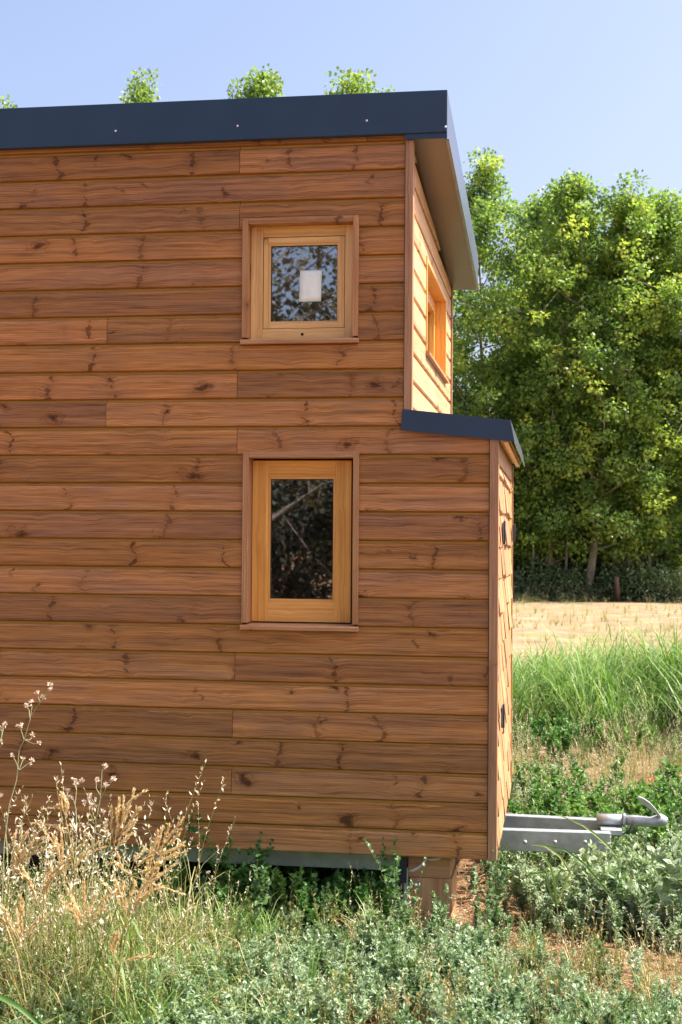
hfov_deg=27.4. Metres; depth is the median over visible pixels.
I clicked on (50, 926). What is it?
dry grass
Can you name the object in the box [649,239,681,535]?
tree
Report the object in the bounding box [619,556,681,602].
shrub
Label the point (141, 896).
plume grass
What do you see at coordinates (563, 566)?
shrub
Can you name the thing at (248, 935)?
short grass
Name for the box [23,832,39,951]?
dry flower stalk
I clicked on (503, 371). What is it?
tree
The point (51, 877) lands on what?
plume grass
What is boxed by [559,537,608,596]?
shrub
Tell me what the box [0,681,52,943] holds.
dry flower stalk
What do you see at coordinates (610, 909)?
mixed weeds
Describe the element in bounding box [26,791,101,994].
plume grass
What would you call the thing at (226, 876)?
tall weed
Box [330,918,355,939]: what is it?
seed spike
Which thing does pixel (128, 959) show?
plume grass
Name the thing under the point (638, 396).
tree
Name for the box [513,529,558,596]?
shrub
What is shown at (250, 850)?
tall weed
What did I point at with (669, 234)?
tree
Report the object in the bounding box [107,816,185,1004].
plume grass
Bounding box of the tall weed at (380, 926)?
[358,895,384,941]
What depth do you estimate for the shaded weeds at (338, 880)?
6.44 m
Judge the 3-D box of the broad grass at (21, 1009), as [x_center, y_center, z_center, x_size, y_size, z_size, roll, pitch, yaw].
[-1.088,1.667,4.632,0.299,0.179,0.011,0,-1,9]
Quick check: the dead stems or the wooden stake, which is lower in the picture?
the dead stems
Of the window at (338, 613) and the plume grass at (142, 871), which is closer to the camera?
the plume grass at (142, 871)
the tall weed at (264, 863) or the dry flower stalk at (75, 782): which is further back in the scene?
the tall weed at (264, 863)
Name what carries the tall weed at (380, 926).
on the ground at (556, 608)
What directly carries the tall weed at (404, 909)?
on the ground at (556, 608)
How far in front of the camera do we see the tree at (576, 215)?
46.67 m
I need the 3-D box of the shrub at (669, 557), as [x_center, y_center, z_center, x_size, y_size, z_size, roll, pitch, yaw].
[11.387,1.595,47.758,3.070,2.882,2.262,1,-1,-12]
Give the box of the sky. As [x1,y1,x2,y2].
[0,0,681,545]
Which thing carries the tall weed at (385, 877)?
on the ground at (556, 608)
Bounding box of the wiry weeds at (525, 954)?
[1,833,681,1023]
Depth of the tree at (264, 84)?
45.18 m
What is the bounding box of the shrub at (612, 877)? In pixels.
[507,821,681,948]
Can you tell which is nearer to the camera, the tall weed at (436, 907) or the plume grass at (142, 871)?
the plume grass at (142, 871)
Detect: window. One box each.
[240,215,359,344]
[240,452,359,631]
[423,256,448,383]
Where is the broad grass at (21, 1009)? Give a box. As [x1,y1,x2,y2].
[0,994,41,1023]
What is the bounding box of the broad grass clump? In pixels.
[523,810,620,907]
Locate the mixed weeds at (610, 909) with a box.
[507,750,681,942]
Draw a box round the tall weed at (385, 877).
[364,837,426,927]
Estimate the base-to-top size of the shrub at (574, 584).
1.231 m
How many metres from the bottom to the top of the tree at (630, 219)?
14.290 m
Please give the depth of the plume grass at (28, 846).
5.17 m
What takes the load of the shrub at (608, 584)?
on the ground at (556, 608)
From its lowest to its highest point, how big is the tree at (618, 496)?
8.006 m
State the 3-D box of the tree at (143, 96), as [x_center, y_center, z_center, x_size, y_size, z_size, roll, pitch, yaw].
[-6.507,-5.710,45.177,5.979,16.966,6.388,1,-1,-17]
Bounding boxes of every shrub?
[507,821,681,948]
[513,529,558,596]
[513,555,570,599]
[521,540,589,584]
[536,566,609,600]
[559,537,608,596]
[571,554,633,598]
[591,562,662,600]
[601,543,681,595]
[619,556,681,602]
[632,534,681,595]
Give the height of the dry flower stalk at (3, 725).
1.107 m
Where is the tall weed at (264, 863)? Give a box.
[234,838,273,912]
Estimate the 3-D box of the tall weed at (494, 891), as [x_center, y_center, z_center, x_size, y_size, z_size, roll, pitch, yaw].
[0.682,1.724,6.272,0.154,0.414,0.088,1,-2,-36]
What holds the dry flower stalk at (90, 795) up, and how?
on the ground at (556, 608)
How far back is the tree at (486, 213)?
47.99 m
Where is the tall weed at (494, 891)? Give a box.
[485,850,510,931]
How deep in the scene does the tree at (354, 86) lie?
44.51 m
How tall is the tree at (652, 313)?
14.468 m
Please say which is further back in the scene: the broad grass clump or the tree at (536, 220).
the tree at (536, 220)
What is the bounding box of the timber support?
[408,856,456,931]
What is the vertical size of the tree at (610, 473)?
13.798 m
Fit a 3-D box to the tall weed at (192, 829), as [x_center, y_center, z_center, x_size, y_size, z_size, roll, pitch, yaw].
[-0.748,1.624,6.429,0.239,0.598,0.148,1,-2,-38]
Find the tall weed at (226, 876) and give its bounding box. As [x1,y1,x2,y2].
[200,830,249,903]
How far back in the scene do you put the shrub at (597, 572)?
47.77 m
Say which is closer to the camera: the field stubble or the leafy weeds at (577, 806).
the leafy weeds at (577, 806)
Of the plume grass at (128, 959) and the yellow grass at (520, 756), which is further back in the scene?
the yellow grass at (520, 756)
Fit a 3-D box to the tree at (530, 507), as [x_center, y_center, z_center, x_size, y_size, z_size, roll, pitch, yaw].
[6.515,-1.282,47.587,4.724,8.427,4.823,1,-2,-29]
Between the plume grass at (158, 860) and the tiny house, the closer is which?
the plume grass at (158, 860)
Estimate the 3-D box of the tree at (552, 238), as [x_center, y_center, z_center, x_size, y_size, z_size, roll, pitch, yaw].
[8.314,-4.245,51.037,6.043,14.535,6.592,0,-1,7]
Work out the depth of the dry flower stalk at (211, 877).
5.72 m
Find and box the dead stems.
[109,864,681,1023]
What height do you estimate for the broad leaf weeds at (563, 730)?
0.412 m
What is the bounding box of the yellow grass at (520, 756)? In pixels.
[506,685,681,816]
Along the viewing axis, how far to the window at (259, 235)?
6.55 m
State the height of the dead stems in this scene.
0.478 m
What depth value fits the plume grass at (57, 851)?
5.28 m
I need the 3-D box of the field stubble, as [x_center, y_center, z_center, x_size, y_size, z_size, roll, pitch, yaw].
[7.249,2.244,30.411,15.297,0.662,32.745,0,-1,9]
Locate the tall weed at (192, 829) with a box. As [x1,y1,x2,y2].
[158,799,203,905]
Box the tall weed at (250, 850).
[236,831,271,900]
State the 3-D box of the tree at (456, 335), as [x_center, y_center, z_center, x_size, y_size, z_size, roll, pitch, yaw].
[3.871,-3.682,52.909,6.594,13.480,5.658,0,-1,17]
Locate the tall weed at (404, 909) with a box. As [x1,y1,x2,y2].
[388,865,419,932]
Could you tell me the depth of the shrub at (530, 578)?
46.81 m
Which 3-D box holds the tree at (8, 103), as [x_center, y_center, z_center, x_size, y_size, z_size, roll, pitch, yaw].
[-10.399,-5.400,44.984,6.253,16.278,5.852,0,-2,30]
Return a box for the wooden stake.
[614,576,619,600]
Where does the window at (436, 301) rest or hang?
in the tiny house
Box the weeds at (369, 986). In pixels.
[0,809,681,1023]
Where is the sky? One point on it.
(592, 87)
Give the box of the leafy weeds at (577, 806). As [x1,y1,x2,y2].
[506,758,681,852]
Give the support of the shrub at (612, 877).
on the ground at (556, 608)
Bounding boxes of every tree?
[0,94,17,108]
[119,67,162,102]
[226,63,284,98]
[324,66,394,94]
[452,146,580,573]
[452,193,594,592]
[452,290,500,413]
[460,168,664,581]
[472,327,577,555]
[490,198,611,561]
[505,339,655,571]
[506,353,623,592]
[509,168,681,598]
[535,191,681,597]
[544,367,681,598]
[569,238,681,561]
[575,186,681,580]
[581,311,681,574]
[591,203,681,531]
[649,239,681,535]
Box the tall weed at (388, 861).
[377,834,401,918]
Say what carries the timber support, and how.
on the ground at (556, 608)
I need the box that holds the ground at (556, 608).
[0,552,681,1023]
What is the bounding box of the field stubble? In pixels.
[513,582,681,671]
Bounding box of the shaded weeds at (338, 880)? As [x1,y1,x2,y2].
[10,855,408,934]
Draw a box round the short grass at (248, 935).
[0,876,681,1023]
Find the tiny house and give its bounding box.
[0,90,667,931]
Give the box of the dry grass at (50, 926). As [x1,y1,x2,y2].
[0,760,286,1023]
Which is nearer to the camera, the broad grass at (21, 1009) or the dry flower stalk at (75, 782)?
the broad grass at (21, 1009)
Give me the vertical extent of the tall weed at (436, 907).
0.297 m
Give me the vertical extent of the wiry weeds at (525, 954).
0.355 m
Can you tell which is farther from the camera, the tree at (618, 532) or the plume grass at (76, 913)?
the tree at (618, 532)
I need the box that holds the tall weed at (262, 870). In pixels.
[246,854,273,931]
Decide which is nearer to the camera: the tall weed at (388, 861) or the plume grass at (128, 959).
the plume grass at (128, 959)
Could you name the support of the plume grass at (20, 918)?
on the ground at (556, 608)
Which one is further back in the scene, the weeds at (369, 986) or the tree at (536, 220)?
the tree at (536, 220)
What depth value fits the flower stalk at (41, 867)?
5.57 m
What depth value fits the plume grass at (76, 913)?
5.02 m
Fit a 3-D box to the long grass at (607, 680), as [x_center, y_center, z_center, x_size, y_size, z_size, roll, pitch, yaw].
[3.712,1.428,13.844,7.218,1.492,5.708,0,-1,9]
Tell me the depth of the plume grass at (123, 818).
5.16 m
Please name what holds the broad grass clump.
on the ground at (556, 608)
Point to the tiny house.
(256, 516)
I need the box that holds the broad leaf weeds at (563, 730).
[512,705,681,866]
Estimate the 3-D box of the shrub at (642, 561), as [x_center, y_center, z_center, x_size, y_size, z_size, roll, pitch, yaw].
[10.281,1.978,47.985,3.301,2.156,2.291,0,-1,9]
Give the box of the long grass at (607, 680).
[512,613,681,745]
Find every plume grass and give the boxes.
[0,830,48,985]
[0,892,46,1017]
[1,859,69,1006]
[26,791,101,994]
[36,931,169,1023]
[37,880,130,1003]
[39,825,106,991]
[58,788,147,990]
[83,840,186,981]
[84,872,166,1022]
[100,845,185,1005]
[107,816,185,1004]
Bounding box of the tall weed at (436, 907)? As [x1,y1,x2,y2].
[430,883,450,929]
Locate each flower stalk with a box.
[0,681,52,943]
[0,720,6,797]
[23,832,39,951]
[38,826,48,918]
[65,777,84,976]
[81,763,116,983]
[196,871,212,941]
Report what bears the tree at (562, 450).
on the ground at (556, 608)

